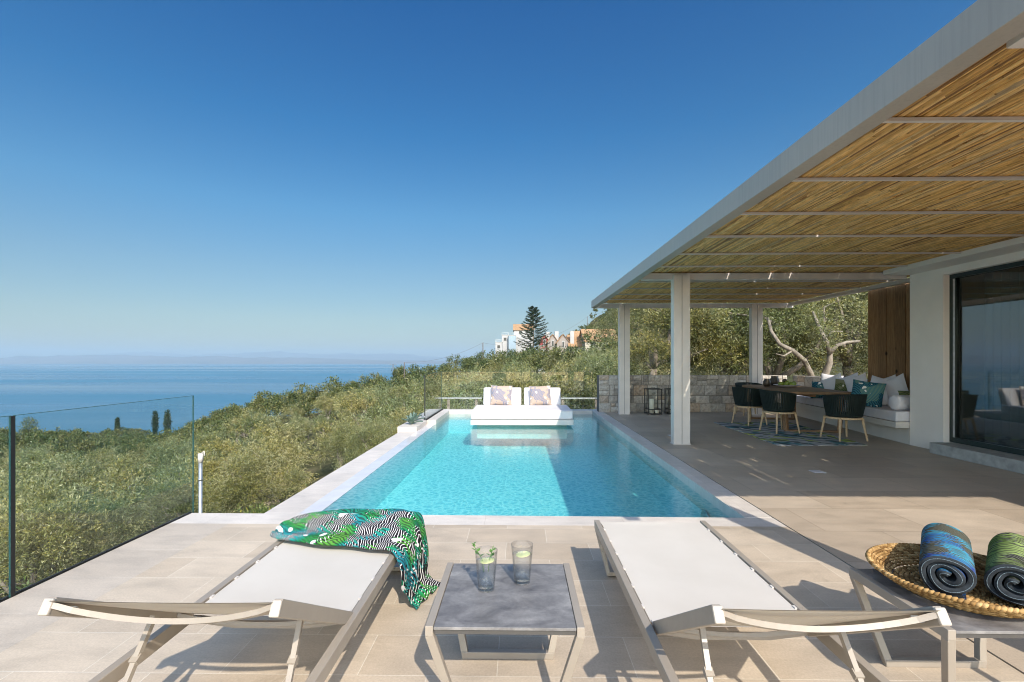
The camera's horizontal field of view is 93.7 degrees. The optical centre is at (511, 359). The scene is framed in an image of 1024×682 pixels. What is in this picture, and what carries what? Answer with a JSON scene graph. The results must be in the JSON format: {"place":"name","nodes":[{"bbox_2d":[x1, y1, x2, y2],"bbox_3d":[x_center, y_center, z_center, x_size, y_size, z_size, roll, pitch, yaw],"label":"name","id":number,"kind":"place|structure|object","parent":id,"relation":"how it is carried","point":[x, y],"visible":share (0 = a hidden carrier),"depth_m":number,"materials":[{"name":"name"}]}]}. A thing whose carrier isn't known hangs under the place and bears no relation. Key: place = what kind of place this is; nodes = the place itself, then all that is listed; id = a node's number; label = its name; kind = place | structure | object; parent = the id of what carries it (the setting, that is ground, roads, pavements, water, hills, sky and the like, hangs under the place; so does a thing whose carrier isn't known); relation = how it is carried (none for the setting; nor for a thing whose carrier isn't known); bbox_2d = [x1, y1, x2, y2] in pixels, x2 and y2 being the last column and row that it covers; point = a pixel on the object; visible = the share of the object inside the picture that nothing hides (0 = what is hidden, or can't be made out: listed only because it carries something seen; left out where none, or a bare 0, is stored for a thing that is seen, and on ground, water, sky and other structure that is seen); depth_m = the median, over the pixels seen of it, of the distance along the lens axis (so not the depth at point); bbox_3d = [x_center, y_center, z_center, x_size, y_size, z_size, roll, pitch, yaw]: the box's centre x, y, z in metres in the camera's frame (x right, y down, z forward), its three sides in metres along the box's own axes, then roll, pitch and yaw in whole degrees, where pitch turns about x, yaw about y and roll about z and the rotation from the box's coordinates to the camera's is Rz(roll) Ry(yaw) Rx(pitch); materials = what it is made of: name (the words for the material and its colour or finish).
{"place":"outdoors","nodes":[
{"label":"outdoors","id":0,"kind":"place"},
{"bbox_2d":[0,364,460,445],"bbox_3d":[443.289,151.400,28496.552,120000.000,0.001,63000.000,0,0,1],"label":"sea","id":1,"kind":"structure","parent":0,"point":[25,389],"depth_m":2611.02,"materials":[{"name":"liquid"}]},
{"bbox_2d":[0,355,461,363],"bbox_3d":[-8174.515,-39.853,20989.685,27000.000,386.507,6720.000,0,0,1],"label":"mountains","id":2,"kind":"structure","parent":0,"point":[99,359],"depth_m":19166.50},
{"bbox_2d":[68,351,487,360],"bbox_3d":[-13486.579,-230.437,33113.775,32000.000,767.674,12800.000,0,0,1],"label":"mountains","id":3,"kind":"structure","parent":0,"point":[381,357],"depth_m":31261.57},
{"bbox_2d":[0,293,867,581],"bbox_3d":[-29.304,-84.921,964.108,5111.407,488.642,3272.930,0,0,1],"label":"ground","id":4,"kind":"structure","parent":0,"point":[328,467],"depth_m":45.33,"materials":[{"name":"soil"}]},
{"bbox_2d":[0,457,57,500],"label":"olive tree","id":5,"kind":"object","parent":4,"relation":"on","point":[24,466],"visible":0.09,"depth_m":24.08,"materials":[{"name":"green plant"}]},
{"bbox_2d":[1,453,60,484],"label":"olive tree","id":6,"kind":"object","parent":4,"relation":"on","point":[34,467],"visible":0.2,"depth_m":38.64,"materials":[{"name":"green plant"}]},
{"bbox_2d":[16,445,54,472],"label":"olive tree","id":7,"kind":"object","parent":4,"relation":"on","point":[36,455],"visible":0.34,"depth_m":58.45,"materials":[{"name":"green plant"}]},
{"bbox_2d":[0,467,93,597],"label":"olive tree","id":8,"kind":"object","parent":4,"relation":"on","point":[37,480],"visible":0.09,"depth_m":11.35,"materials":[{"name":"green plant"}]},
{"bbox_2d":[22,453,105,506],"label":"olive tree","id":9,"kind":"object","parent":4,"relation":"on","point":[69,470],"visible":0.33,"depth_m":32.06,"materials":[{"name":"green plant"}]},
{"bbox_2d":[32,449,97,497],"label":"olive tree","id":10,"kind":"object","parent":4,"relation":"on","point":[74,473],"visible":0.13,"depth_m":37.71,"materials":[{"name":"green plant"}]},
{"bbox_2d":[0,474,153,596],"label":"olive tree","id":11,"kind":"object","parent":4,"relation":"on","point":[62,537],"visible":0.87,"depth_m":6.53,"materials":[{"name":"green plant"}]},
{"bbox_2d":[21,478,146,570],"bbox_3d":[-13.464,5.833,15.024,3.738,4.432,3.267,0,0,43],"label":"olive tree","id":12,"kind":"object","parent":4,"relation":"on","point":[121,511],"visible":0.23,"depth_m":14.99,"materials":[{"name":"green plant"}]},
{"bbox_2d":[73,450,112,494],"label":"olive tree","id":13,"kind":"object","parent":4,"relation":"on","point":[92,462],"visible":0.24,"depth_m":51.65,"materials":[{"name":"green plant"}]},
{"bbox_2d":[78,475,159,542],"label":"olive tree","id":14,"kind":"object","parent":4,"relation":"on","point":[125,497],"visible":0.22,"depth_m":23.02,"materials":[{"name":"green plant"}]},
{"bbox_2d":[93,448,146,486],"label":"olive tree","id":15,"kind":"object","parent":4,"relation":"on","point":[125,462],"visible":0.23,"depth_m":47.22,"materials":[{"name":"green plant"}]},
{"bbox_2d":[80,456,169,519],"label":"olive tree","id":16,"kind":"object","parent":4,"relation":"on","point":[119,482],"visible":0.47,"depth_m":27.08,"materials":[{"name":"green plant"}]},
{"bbox_2d":[120,443,184,527],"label":"olive tree","id":17,"kind":"object","parent":4,"relation":"on","point":[151,469],"visible":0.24,"depth_m":30.60,"materials":[{"name":"green plant"}]},
{"bbox_2d":[112,474,228,538],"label":"olive tree","id":18,"kind":"object","parent":4,"relation":"on","point":[177,507],"visible":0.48,"depth_m":15.51,"materials":[{"name":"green plant"}]},
{"bbox_2d":[122,449,227,520],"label":"olive tree","id":19,"kind":"object","parent":4,"relation":"on","point":[169,479],"visible":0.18,"depth_m":19.32,"materials":[{"name":"green plant"}]},
{"bbox_2d":[148,436,208,478],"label":"olive tree","id":20,"kind":"object","parent":4,"relation":"on","point":[183,447],"visible":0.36,"depth_m":46.13,"materials":[{"name":"green plant"}]},
{"bbox_2d":[151,448,209,505],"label":"olive tree","id":21,"kind":"object","parent":4,"relation":"on","point":[166,471],"visible":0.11,"depth_m":27.74,"materials":[{"name":"green plant"}]},
{"bbox_2d":[198,451,204,512],"bbox_3d":[-3.945,2.578,6.100,0.088,2.844,0.060,0,0,1],"label":"pipe post","id":22,"kind":"object","parent":4,"relation":"on","point":[200,462],"visible":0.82,"depth_m":6.08,"materials":[{"name":"metal"}]},
{"bbox_2d":[188,422,230,461],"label":"olive tree","id":23,"kind":"object","parent":4,"relation":"on","point":[212,436],"visible":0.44,"depth_m":51.93,"materials":[{"name":"green plant"}]},
{"bbox_2d":[224,407,265,444],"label":"olive tree","id":24,"kind":"object","parent":4,"relation":"on","point":[234,421],"visible":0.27,"depth_m":61.23,"materials":[{"name":"green plant"}]},
{"bbox_2d":[178,438,317,512],"bbox_3d":[-6.201,3.362,11.742,2.208,2.922,2.754,0,0,24],"label":"olive tree","id":25,"kind":"object","parent":4,"relation":"on","point":[240,488],"visible":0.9,"depth_m":11.20,"materials":[{"name":"green plant"}]},
{"bbox_2d":[180,421,318,512],"bbox_3d":[-9.295,4.829,17.658,4.630,5.113,3.949,0,0,5],"label":"olive tree","id":26,"kind":"object","parent":4,"relation":"on","point":[209,465],"visible":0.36,"depth_m":17.52,"materials":[{"name":"green plant"}]},
{"bbox_2d":[228,408,276,450],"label":"olive tree","id":27,"kind":"object","parent":4,"relation":"on","point":[248,422],"visible":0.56,"depth_m":48.75,"materials":[{"name":"green plant"}]},
{"bbox_2d":[234,500,281,512],"bbox_3d":[-4.028,2.990,7.912,1.886,1.374,2.230,0,0,28],"label":"shrub","id":28,"kind":"object","parent":4,"relation":"on","point":[262,509],"visible":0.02,"depth_m":7.89,"materials":[{"name":"green plant"}]},
{"bbox_2d":[246,413,305,476],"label":"olive tree","id":29,"kind":"object","parent":4,"relation":"on","point":[289,433],"visible":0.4,"depth_m":33.68,"materials":[{"name":"green plant"}]},
{"bbox_2d":[251,437,316,502],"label":"olive tree","id":30,"kind":"object","parent":4,"relation":"on","point":[301,471],"visible":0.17,"depth_m":24.57,"materials":[{"name":"green plant"}]},
{"bbox_2d":[277,403,304,424],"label":"olive tree","id":31,"kind":"object","parent":4,"relation":"on","point":[286,413],"visible":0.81,"depth_m":68.94,"materials":[{"name":"green plant"}]},
{"bbox_2d":[272,415,310,468],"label":"olive tree","id":32,"kind":"object","parent":4,"relation":"on","point":[301,439],"visible":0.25,"depth_m":36.79,"materials":[{"name":"green plant"}]},
{"bbox_2d":[281,415,320,452],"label":"olive tree","id":33,"kind":"object","parent":4,"relation":"on","point":[303,426],"visible":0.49,"depth_m":42.05,"materials":[{"name":"green plant"}]},
{"bbox_2d":[312,391,338,419],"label":"olive tree","id":34,"kind":"object","parent":4,"relation":"on","point":[327,404],"visible":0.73,"depth_m":66.42,"materials":[{"name":"green plant"}]},
{"bbox_2d":[0,308,667,477],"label":"distant grove","id":35,"kind":"object","parent":4,"relation":"on","point":[87,441],"visible":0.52,"depth_m":88.64,"materials":[{"name":"plant"}]},
{"bbox_2d":[305,413,362,468],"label":"olive tree","id":36,"kind":"object","parent":4,"relation":"on","point":[328,429],"visible":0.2,"depth_m":29.79,"materials":[{"name":"green plant"}]},
{"bbox_2d":[306,410,390,468],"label":"olive tree","id":37,"kind":"object","parent":4,"relation":"on","point":[339,441],"visible":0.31,"depth_m":21.63,"materials":[{"name":"green plant"}]},
{"bbox_2d":[333,385,384,427],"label":"olive tree","id":38,"kind":"object","parent":4,"relation":"on","point":[357,404],"visible":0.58,"depth_m":40.25,"materials":[{"name":"green plant"}]},
{"bbox_2d":[332,413,396,470],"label":"olive tree","id":39,"kind":"object","parent":4,"relation":"on","point":[369,438],"visible":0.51,"depth_m":14.46,"materials":[{"name":"green plant"}]},
{"bbox_2d":[359,386,418,425],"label":"olive tree","id":40,"kind":"object","parent":4,"relation":"on","point":[370,411],"visible":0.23,"depth_m":35.30,"materials":[{"name":"green plant"}]},
{"bbox_2d":[349,383,429,429],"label":"olive tree","id":41,"kind":"object","parent":4,"relation":"on","point":[391,407],"visible":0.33,"depth_m":27.95,"materials":[{"name":"green plant"}]},
{"bbox_2d":[363,406,422,451],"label":"olive tree","id":42,"kind":"object","parent":4,"relation":"on","point":[396,416],"visible":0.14,"depth_m":17.66,"materials":[{"name":"green plant"}]},
{"bbox_2d":[401,378,445,405],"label":"olive tree","id":43,"kind":"object","parent":4,"relation":"on","point":[421,390],"visible":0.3,"depth_m":50.91,"materials":[{"name":"green plant"}]},
{"bbox_2d":[406,388,474,413],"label":"olive tree","id":44,"kind":"object","parent":4,"relation":"on","point":[432,404],"visible":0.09,"depth_m":25.65,"materials":[{"name":"green plant"}]},
{"bbox_2d":[417,375,472,408],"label":"olive tree","id":45,"kind":"object","parent":4,"relation":"on","point":[444,388],"visible":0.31,"depth_m":36.35,"materials":[{"name":"green plant"}]},
{"bbox_2d":[446,370,504,408],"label":"olive tree","id":46,"kind":"object","parent":4,"relation":"on","point":[470,402],"visible":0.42,"depth_m":30.84,"materials":[{"name":"green plant"}]},
{"bbox_2d":[454,363,501,404],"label":"olive tree","id":47,"kind":"object","parent":4,"relation":"on","point":[484,379],"visible":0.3,"depth_m":40.77,"materials":[{"name":"green plant"}]},
{"bbox_2d":[439,397,596,408],"bbox_3d":[0.293,2.880,17.233,5.850,3.040,0.130,0,0,1],"label":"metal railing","id":48,"kind":"object","parent":4,"relation":"on","point":[477,398],"visible":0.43,"depth_m":17.22,"materials":[{"name":"white metal"}]},
{"bbox_2d":[513,324,534,353],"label":"villa","id":49,"kind":"object","parent":4,"relation":"on","point":[516,330],"visible":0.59,"depth_m":164.97,"materials":[{"name":"paint"}]},
{"bbox_2d":[500,364,548,403],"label":"olive tree","id":50,"kind":"object","parent":4,"relation":"on","point":[515,381],"visible":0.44,"depth_m":37.73,"materials":[{"name":"green plant"}]},
{"bbox_2d":[515,306,551,352],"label":"fir tree","id":51,"kind":"object","parent":4,"relation":"on","point":[532,316],"visible":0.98,"depth_m":124.61,"materials":[{"name":"green plant"}]},
{"bbox_2d":[534,360,572,386],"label":"olive tree","id":52,"kind":"object","parent":4,"relation":"on","point":[546,376],"visible":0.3,"depth_m":42.78,"materials":[{"name":"green plant"}]},
{"bbox_2d":[545,362,596,408],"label":"olive tree","id":53,"kind":"object","parent":4,"relation":"on","point":[569,386],"visible":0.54,"depth_m":27.32,"materials":[{"name":"green plant"}]},
{"bbox_2d":[568,351,617,408],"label":"olive tree","id":54,"kind":"object","parent":4,"relation":"on","point":[601,371],"visible":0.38,"depth_m":33.22,"materials":[{"name":"green plant"}]},
{"bbox_2d":[579,329,615,350],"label":"villa","id":55,"kind":"object","parent":4,"relation":"on","point":[582,331],"visible":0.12,"depth_m":133.18,"materials":[{"name":"paint"}]},
{"bbox_2d":[590,347,639,374],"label":"olive tree","id":56,"kind":"object","parent":4,"relation":"on","point":[612,365],"visible":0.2,"depth_m":38.11,"materials":[{"name":"green plant"}]},
{"bbox_2d":[590,282,701,374],"bbox_3d":[6.327,-0.838,21.384,5.660,5.502,4.651,0,0,1],"label":"olive tree","id":57,"kind":"object","parent":4,"relation":"on","point":[634,323],"visible":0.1,"depth_m":21.28,"materials":[{"name":"green plant"}]},
{"bbox_2d":[606,308,773,374],"bbox_3d":[5.449,-0.401,14.632,4.423,4.835,4.084,0,0,34],"label":"olive tree","id":58,"kind":"object","parent":4,"relation":"on","point":[699,347],"visible":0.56,"depth_m":14.51,"materials":[{"name":"green plant"}]},
{"bbox_2d":[661,300,819,374],"bbox_3d":[7.308,-0.599,15.755,4.832,5.009,4.654,0,0,1],"label":"olive tree","id":59,"kind":"object","parent":4,"relation":"on","point":[743,321],"visible":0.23,"depth_m":14.73,"materials":[{"name":"green plant"}]},
{"bbox_2d":[722,296,847,377],"bbox_3d":[8.560,-0.814,15.319,4.671,5.634,4.595,0,0,1],"label":"olive tree","id":60,"kind":"object","parent":4,"relation":"on","point":[817,343],"visible":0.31,"depth_m":14.35,"materials":[{"name":"green plant"}]},
{"bbox_2d":[764,277,907,376],"bbox_3d":[10.554,-0.962,15.659,5.747,5.743,5.462,0,0,1],"label":"olive tree","id":61,"kind":"object","parent":4,"relation":"on","point":[845,353],"visible":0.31,"depth_m":14.60,"materials":[{"name":"green plant"}]},
{"bbox_2d":[833,277,909,378],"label":"olive tree","id":62,"kind":"object","parent":4,"relation":"on","point":[864,362],"depth_m":14.83,"materials":[{"name":"green plant"}]},
{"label":"pool retaining wall","id":63,"kind":"structure","parent":4,"relation":"on","visible":0},
{"bbox_2d":[265,432,414,513],"bbox_3d":[-2.205,1.599,7.180,0.348,0.202,5.610,0,0,1],"label":"overflow coping","id":64,"kind":"object","parent":63,"relation":"on","point":[302,500],"visible":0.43,"depth_m":5.95,"materials":[{"name":"stone"}]},
{"bbox_2d":[299,424,434,513],"bbox_3d":[-1.927,1.598,7.751,0.186,0.204,6.760,0,0,1],"label":"overflow weir","id":65,"kind":"object","parent":63,"relation":"on","point":[332,496],"visible":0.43,"depth_m":6.11,"materials":[{"name":"stone"}]},
{"bbox_2d":[397,409,442,432],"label":"planter kerb","id":66,"kind":"structure","parent":63,"relation":"on","point":[409,427],"depth_m":10.53,"materials":[{"name":"stone"}]},
{"bbox_2d":[0,0,976,357],"label":"sky","id":67,"kind":"structure","parent":0,"point":[185,177],"materials":[{"name":"blue"}]},
{"bbox_2d":[0,524,1023,681],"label":"terrace","id":68,"kind":"structure","parent":0,"point":[387,642],"depth_m":2.39,"materials":[{"name":"tile"}]},
{"bbox_2d":[37,540,400,681],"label":"sun lounger","id":69,"kind":"object","parent":68,"relation":"on","point":[300,586],"visible":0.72,"depth_m":2.03,"materials":[{"name":"beige fabric"}]},
{"bbox_2d":[270,508,440,609],"bbox_3d":[-0.945,1.185,2.981,1.000,0.397,0.626,0,0,19],"label":"patterned throw","id":70,"kind":"object","parent":69,"relation":"on","point":[400,534],"visible":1,"depth_m":2.88,"materials":[{"name":"fabric"}]},
{"bbox_2d":[425,562,584,681],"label":"side table","id":71,"kind":"object","parent":68,"relation":"on","point":[543,600],"visible":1,"depth_m":1.99,"materials":[{"name":"grey stone"}]},
{"bbox_2d":[472,542,496,587],"bbox_3d":[-0.115,0.900,2.099,0.105,0.206,0.100,0,0,35],"label":"drinking glass","id":72,"kind":"object","parent":71,"relation":"on","point":[487,560],"visible":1,"depth_m":2.09,"materials":[{"name":"glass"}]},
{"bbox_2d":[594,520,951,681],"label":"sun lounger","id":73,"kind":"object","parent":68,"relation":"on","point":[687,580],"visible":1,"depth_m":2.15,"materials":[{"name":"beige fabric"}]},
{"bbox_2d":[849,568,1023,681],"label":"side table","id":74,"kind":"object","parent":68,"relation":"on","point":[980,629],"visible":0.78,"depth_m":2.01,"materials":[{"name":"metal"}]},
{"bbox_2d":[865,543,1023,618],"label":"wicker basket","id":75,"kind":"object","parent":74,"relation":"on","point":[982,599],"visible":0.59,"depth_m":2.09,"materials":[{"name":"wicker"}]},
{"bbox_2d":[918,523,976,599],"bbox_3d":[1.929,0.885,2.133,0.178,0.188,0.504,0,0,42],"label":"rolled towel","id":76,"kind":"object","parent":75,"relation":"in","point":[946,563],"visible":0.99,"depth_m":1.99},
{"bbox_2d":[984,532,1023,606],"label":"rolled towel","id":77,"kind":"object","parent":75,"relation":"in","point":[1004,574],"visible":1,"depth_m":1.94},
{"bbox_2d":[324,420,701,516],"bbox_3d":[0.161,1.762,8.749,3.950,0.516,8.900,0,0,1],"label":"pool basin","id":78,"kind":"object","parent":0,"point":[469,478],"visible":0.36,"depth_m":7.77,"materials":[{"name":"liquid"}]},
{"bbox_2d":[427,409,591,429],"bbox_3d":[0.091,1.525,12.350,4.197,0.250,2.500,0,0,1],"label":"pool end coping","id":79,"kind":"object","parent":78,"relation":"on","point":[439,416],"visible":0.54,"depth_m":13.17,"materials":[{"name":"stone"}]},
{"bbox_2d":[397,414,636,463],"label":"pool water","id":80,"kind":"structure","parent":0,"point":[576,416],"depth_m":10.61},
{"bbox_2d":[470,387,573,438],"bbox_3d":[0.237,1.255,11.703,2.290,1.090,2.090,0,0,1],"label":"daybed","id":81,"kind":"object","parent":80,"relation":"on","point":[556,413],"visible":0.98,"depth_m":10.94,"materials":[{"name":"fabric"}]},
{"bbox_2d":[490,385,511,404],"bbox_3d":[-0.266,0.887,11.970,0.540,0.500,0.177,1,-15,4],"label":"cushion","id":82,"kind":"object","parent":81,"relation":"on","point":[500,395],"visible":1,"depth_m":11.91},
{"bbox_2d":[529,386,551,404],"bbox_3d":[0.705,0.890,11.949,0.540,0.490,0.170,-2,-14,-2],"label":"cushion","id":83,"kind":"object","parent":81,"relation":"on","point":[539,395],"visible":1,"depth_m":11.88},
{"bbox_2d":[591,409,771,517],"bbox_3d":[2.260,1.525,8.916,0.243,0.250,9.300,0,0,1],"label":"pool coping","id":84,"kind":"object","parent":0,"point":[709,496],"visible":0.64,"depth_m":5.92,"materials":[{"name":"stone"}]},
{"bbox_2d":[604,412,1023,673],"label":"covered terrace","id":85,"kind":"structure","parent":0,"point":[851,505],"depth_m":5.34,"materials":[{"name":"tile"}]},
{"bbox_2d":[597,375,786,411],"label":"stone wall","id":86,"kind":"structure","parent":85,"relation":"on","point":[711,393],"depth_m":12.77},
{"bbox_2d":[714,421,865,445],"bbox_3d":[5.255,1.392,9.299,1.820,0.008,3.040,0,0,1],"label":"rug","id":87,"kind":"object","parent":85,"relation":"on","point":[767,433],"visible":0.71,"depth_m":8.79,"materials":[{"name":"blue woven fabric"}]},
{"bbox_2d":[731,386,767,425],"bbox_3d":[5.051,0.979,10.291,0.622,0.805,0.647,0,0,-15],"label":"dining chair","id":88,"kind":"object","parent":87,"relation":"on","point":[740,397],"visible":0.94,"depth_m":10.08,"materials":[{"name":"green wicker"}]},
{"bbox_2d":[759,389,799,433],"bbox_3d":[5.083,0.979,9.196,0.622,0.805,0.647,0,0,-7],"label":"dining chair","id":89,"kind":"object","parent":87,"relation":"on","point":[778,406],"visible":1,"depth_m":8.98,"materials":[{"name":"green wicker"}]},
{"bbox_2d":[742,385,850,432],"bbox_3d":[5.940,1.000,10.259,1.220,0.789,2.660,0,0,8],"label":"dining table","id":90,"kind":"object","parent":87,"relation":"on","point":[806,391],"visible":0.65,"depth_m":9.32,"materials":[{"name":"brown wood"}]},
{"bbox_2d":[819,394,867,441],"bbox_3d":[5.753,0.979,8.290,0.647,0.805,0.622,0,0,-3],"label":"dining chair","id":91,"kind":"object","parent":87,"relation":"on","point":[856,403],"visible":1,"depth_m":8.10,"materials":[{"name":"fabric"}]},
{"bbox_2d":[591,0,1023,444],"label":"pergola","id":92,"kind":"object","parent":85,"relation":"on","point":[915,155],"visible":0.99,"depth_m":4.43,"materials":[{"name":"white paint"}]},
{"bbox_2d":[793,376,867,386],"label":"stone wall","id":93,"kind":"structure","parent":85,"relation":"on","point":[806,381],"depth_m":12.10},
{"bbox_2d":[796,402,909,444],"bbox_3d":[6.776,1.212,10.288,0.870,0.369,4.815,0,0,1],"label":"masonry bench","id":94,"kind":"object","parent":85,"relation":"on","point":[890,430],"visible":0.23,"depth_m":8.80,"materials":[{"name":"white paint"}]},
{"bbox_2d":[843,403,909,421],"bbox_3d":[6.751,0.940,8.706,0.830,0.170,1.620,0,0,1],"label":"seat cushion","id":95,"kind":"object","parent":94,"relation":"on","point":[886,412],"visible":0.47,"depth_m":8.16,"materials":[{"name":"white fabric"}]},
{"bbox_2d":[851,379,885,406],"bbox_3d":[6.500,0.625,8.785,0.500,0.482,0.155,11,-11,40],"label":"cushion","id":96,"kind":"object","parent":95,"relation":"on","point":[874,392],"visible":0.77,"depth_m":8.70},
{"bbox_2d":[880,373,907,405],"bbox_3d":[6.980,0.592,8.725,0.156,0.578,0.450,9,-26,-13],"label":"cushion","id":97,"kind":"object","parent":95,"relation":"on","point":[895,385],"visible":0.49,"depth_m":8.69,"materials":[{"name":"white fabric"}]},
{"bbox_2d":[888,395,909,409],"bbox_3d":[6.757,0.728,8.157,0.600,0.250,0.250,0,0,-3],"label":"bolster","id":98,"kind":"object","parent":95,"relation":"on","point":[898,402],"visible":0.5,"depth_m":8.07,"materials":[{"name":"white fabric"}]},
{"bbox_2d":[883,236,1023,473],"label":"house","id":99,"kind":"structure","parent":0,"point":[946,355],"depth_m":7.38,"materials":[{"name":"paint"}]},
{"bbox_2d":[868,283,909,390],"bbox_3d":[7.262,-0.196,8.794,0.152,2.433,1.841,0,0,1],"label":"timber screen","id":100,"kind":"object","parent":99,"relation":"attached to","point":[888,331],"visible":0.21,"depth_m":9.16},
{"bbox_2d":[949,260,1023,455],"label":"window","id":101,"kind":"structure","parent":99,"relation":"in","point":[954,279],"depth_m":7.19,"materials":[{"name":"black metal"}]},
{"bbox_2d":[984,266,1023,448],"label":"sliding glass door","id":102,"kind":"object","parent":99,"relation":"hanging from","point":[1003,357],"visible":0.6,"depth_m":6.76,"materials":[{"name":"black glass"}]},
{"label":"retaining wall","id":103,"kind":"structure","parent":0,"visible":0},
{"bbox_2d":[0,523,226,652],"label":"terrace border","id":104,"kind":"object","parent":103,"relation":"on","point":[93,579],"visible":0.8,"depth_m":3.10,"materials":[{"name":"tile"}]},
{"bbox_2d":[0,395,193,602],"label":"glass balustrade","id":105,"kind":"object","parent":104,"relation":"attached to","point":[12,593],"visible":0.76,"depth_m":2.84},
{"bbox_2d":[172,513,786,526],"bbox_3d":[-0.308,1.525,4.206,5.233,0.250,0.280,0,0,1],"label":"terrace coping","id":106,"kind":"object","parent":103,"relation":"on","point":[233,518],"visible":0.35,"depth_m":4.20,"materials":[{"name":"stone"}]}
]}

